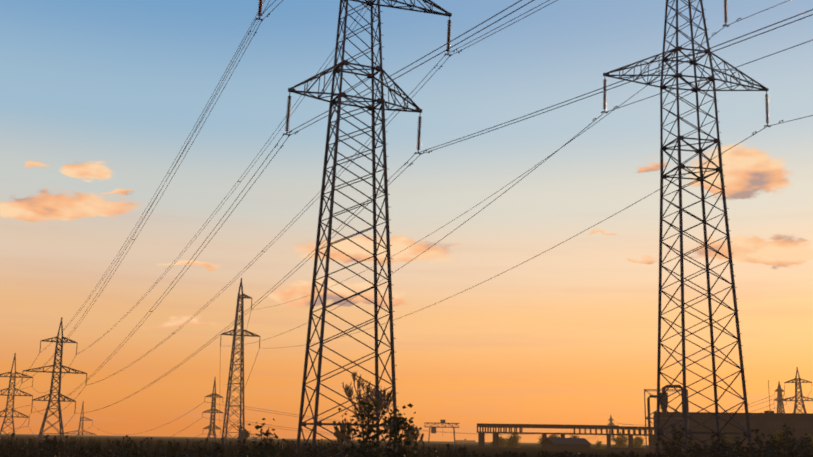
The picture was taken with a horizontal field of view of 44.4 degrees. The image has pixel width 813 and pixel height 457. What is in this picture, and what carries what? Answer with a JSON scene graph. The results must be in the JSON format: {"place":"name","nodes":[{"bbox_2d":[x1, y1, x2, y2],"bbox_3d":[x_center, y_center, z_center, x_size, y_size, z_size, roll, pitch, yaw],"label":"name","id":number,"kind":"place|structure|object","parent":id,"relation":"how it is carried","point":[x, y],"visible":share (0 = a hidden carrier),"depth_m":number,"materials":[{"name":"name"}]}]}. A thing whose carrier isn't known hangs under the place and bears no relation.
{"place":"outdoors","nodes":[
{"label":"outdoors","id":0,"kind":"place"},
{"bbox_2d":[0,433,811,456],"bbox_3d":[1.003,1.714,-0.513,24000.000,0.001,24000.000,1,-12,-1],"label":"ground","id":1,"kind":"structure","parent":0,"point":[532,449],"depth_m":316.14,"materials":[{"name":"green plant"}]},
{"bbox_2d":[0,353,32,438],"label":"pylon","id":2,"kind":"object","parent":1,"relation":"on","point":[8,397],"visible":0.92,"depth_m":329.91,"materials":[{"name":"metal"}]},
{"bbox_2d":[21,317,86,441],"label":"pylon","id":3,"kind":"object","parent":1,"relation":"on","point":[60,372],"visible":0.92,"depth_m":228.30,"materials":[{"name":"metal"}]},
{"bbox_2d":[64,401,95,436],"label":"pylon","id":4,"kind":"object","parent":1,"relation":"on","point":[82,423],"visible":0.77,"depth_m":718.64,"materials":[{"name":"metal"}]},
{"bbox_2d":[202,377,222,440],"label":"pylon","id":5,"kind":"object","parent":1,"relation":"on","point":[213,404],"visible":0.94,"depth_m":435.82,"materials":[{"name":"metal"}]},
{"bbox_2d":[220,278,259,444],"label":"pylon","id":6,"kind":"object","parent":1,"relation":"on","point":[241,297],"visible":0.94,"depth_m":238.59,"materials":[{"name":"metal"}]},
{"bbox_2d":[237,425,250,441],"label":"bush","id":7,"kind":"object","parent":1,"relation":"on","point":[247,434],"visible":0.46,"depth_m":290.22,"materials":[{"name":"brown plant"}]},
{"bbox_2d":[250,432,274,440],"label":"gantry crane","id":8,"kind":"object","parent":1,"relation":"on","point":[269,436],"visible":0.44,"depth_m":542.38,"materials":[{"name":"grey metal"}]},
{"bbox_2d":[248,421,281,456],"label":"bush","id":9,"kind":"object","parent":1,"relation":"on","point":[254,449],"visible":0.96,"depth_m":7.35,"materials":[{"name":"green plant"}]},
{"bbox_2d":[251,418,285,456],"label":"bush","id":10,"kind":"object","parent":1,"relation":"on","point":[267,435],"visible":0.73,"depth_m":7.66,"materials":[{"name":"green plant"}]},
{"bbox_2d":[334,420,351,446],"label":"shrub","id":11,"kind":"object","parent":1,"relation":"on","point":[339,433],"visible":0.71,"depth_m":233.51,"materials":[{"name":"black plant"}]},
{"bbox_2d":[255,0,451,456],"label":"tower","id":12,"kind":"structure","parent":1,"relation":"on","point":[338,69],"depth_m":68.48,"materials":[{"name":"metal"}]},
{"bbox_2d":[338,391,387,456],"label":"sapling","id":13,"kind":"object","parent":1,"relation":"on","point":[368,420],"visible":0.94,"depth_m":7.65,"materials":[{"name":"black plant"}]},
{"bbox_2d":[342,371,392,438],"bbox_3d":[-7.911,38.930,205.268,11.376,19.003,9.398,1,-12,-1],"label":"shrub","id":14,"kind":"object","parent":1,"relation":"on","point":[348,393],"visible":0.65,"depth_m":205.47,"materials":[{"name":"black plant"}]},
{"bbox_2d":[352,424,387,456],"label":"bush","id":15,"kind":"object","parent":1,"relation":"on","point":[365,452],"visible":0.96,"depth_m":7.36,"materials":[{"name":"green plant"}]},
{"bbox_2d":[333,403,431,456],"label":"bush","id":16,"kind":"object","parent":1,"relation":"on","point":[396,430],"visible":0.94,"depth_m":7.90,"materials":[{"name":"green plant"}]},
{"bbox_2d":[376,428,403,456],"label":"bush","id":17,"kind":"object","parent":1,"relation":"on","point":[384,453],"visible":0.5,"depth_m":8.17,"materials":[{"name":"green plant"}]},
{"bbox_2d":[382,415,404,447],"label":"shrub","id":18,"kind":"object","parent":1,"relation":"on","point":[387,427],"visible":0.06,"depth_m":223.98,"materials":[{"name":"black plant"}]},
{"bbox_2d":[0,0,812,445],"bbox_3d":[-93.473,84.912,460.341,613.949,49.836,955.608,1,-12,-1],"label":"conductors","id":19,"kind":"structure","parent":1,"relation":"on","point":[398,170],"depth_m":86.58,"materials":[{"name":"metal"}]},
{"bbox_2d":[0,423,812,456],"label":"scrub belt","id":20,"kind":"object","parent":1,"relation":"on","point":[778,448],"visible":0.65,"depth_m":49.36,"materials":[{"name":"green plant"}]},
{"bbox_2d":[404,424,423,446],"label":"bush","id":21,"kind":"object","parent":1,"relation":"on","point":[416,431],"visible":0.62,"depth_m":253.80,"materials":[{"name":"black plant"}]},
{"bbox_2d":[424,420,459,444],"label":"gantry crane","id":22,"kind":"object","parent":1,"relation":"on","point":[433,429],"visible":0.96,"depth_m":411.63,"materials":[{"name":"grey metal"}]},
{"bbox_2d":[455,439,474,442],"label":"apartments","id":23,"kind":"structure","parent":1,"relation":"on","point":[469,441],"depth_m":1464.40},
{"bbox_2d":[499,434,507,446],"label":"tree","id":24,"kind":"object","parent":1,"relation":"on","point":[501,443],"visible":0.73,"depth_m":373.18,"materials":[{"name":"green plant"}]},
{"bbox_2d":[502,431,521,447],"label":"tree","id":25,"kind":"object","parent":1,"relation":"on","point":[513,441],"visible":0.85,"depth_m":332.62,"materials":[{"name":"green plant"}]},
{"bbox_2d":[538,434,560,446],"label":"tree","id":26,"kind":"object","parent":1,"relation":"on","point":[552,435],"visible":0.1,"depth_m":370.99,"materials":[{"name":"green plant"}]},
{"bbox_2d":[477,423,653,450],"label":"concrete trestle","id":27,"kind":"object","parent":1,"relation":"on","point":[481,439],"visible":0.88,"depth_m":290.30,"materials":[{"name":"grey concrete"}]},
{"bbox_2d":[540,437,642,450],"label":"shed","id":28,"kind":"structure","parent":1,"relation":"on","point":[548,443],"depth_m":253.96,"materials":[{"name":"metal"}]},
{"bbox_2d":[593,441,604,448],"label":"tree","id":29,"kind":"object","parent":1,"relation":"on","point":[598,446],"visible":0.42,"depth_m":331.46,"materials":[{"name":"green plant"}]},
{"bbox_2d":[607,415,614,441],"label":"pylon","id":30,"kind":"object","parent":1,"relation":"on","point":[612,436],"visible":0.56,"depth_m":865.13,"materials":[{"name":"metal"}]},
{"bbox_2d":[612,435,625,446],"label":"tree","id":31,"kind":"object","parent":1,"relation":"on","point":[620,442],"visible":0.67,"depth_m":352.59,"materials":[{"name":"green plant"}]},
{"bbox_2d":[614,431,627,447],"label":"tree","id":32,"kind":"object","parent":1,"relation":"on","point":[622,437],"visible":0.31,"depth_m":395.60,"materials":[{"name":"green plant"}]},
{"bbox_2d":[627,436,644,447],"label":"tree","id":33,"kind":"object","parent":1,"relation":"on","point":[641,441],"visible":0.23,"depth_m":393.12,"materials":[{"name":"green plant"}]},
{"bbox_2d":[633,440,641,447],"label":"tree","id":34,"kind":"object","parent":1,"relation":"on","point":[636,444],"visible":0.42,"depth_m":343.59,"materials":[{"name":"green plant"}]},
{"bbox_2d":[644,385,689,451],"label":"cyclone stand","id":35,"kind":"object","parent":1,"relation":"on","point":[664,401],"visible":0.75,"depth_m":226.53,"materials":[{"name":"metal"}]},
{"bbox_2d":[601,0,770,455],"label":"tower","id":36,"kind":"structure","parent":1,"relation":"on","point":[702,177],"depth_m":79.95,"materials":[{"name":"metal"}]},
{"bbox_2d":[720,431,728,442],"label":"tree","id":37,"kind":"object","parent":1,"relation":"on","point":[726,439],"visible":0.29,"depth_m":108.18,"materials":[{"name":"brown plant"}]},
{"bbox_2d":[653,380,812,452],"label":"concrete hall","id":38,"kind":"structure","parent":1,"relation":"on","point":[801,424],"depth_m":233.75,"materials":[{"name":"grey concrete"}]},
{"bbox_2d":[774,430,785,444],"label":"tree","id":39,"kind":"object","parent":1,"relation":"on","point":[779,436],"visible":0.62,"depth_m":109.32,"materials":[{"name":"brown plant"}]},
{"bbox_2d":[774,381,786,412],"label":"pylon","id":40,"kind":"object","parent":1,"relation":"on","point":[779,390],"visible":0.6,"depth_m":555.17,"materials":[{"name":"metal"}]},
{"bbox_2d":[779,367,812,412],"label":"pylon","id":41,"kind":"object","parent":1,"relation":"on","point":[796,379],"visible":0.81,"depth_m":386.62,"materials":[{"name":"metal"}]},
{"bbox_2d":[0,0,812,444],"label":"sky","id":42,"kind":"structure","parent":0,"point":[99,99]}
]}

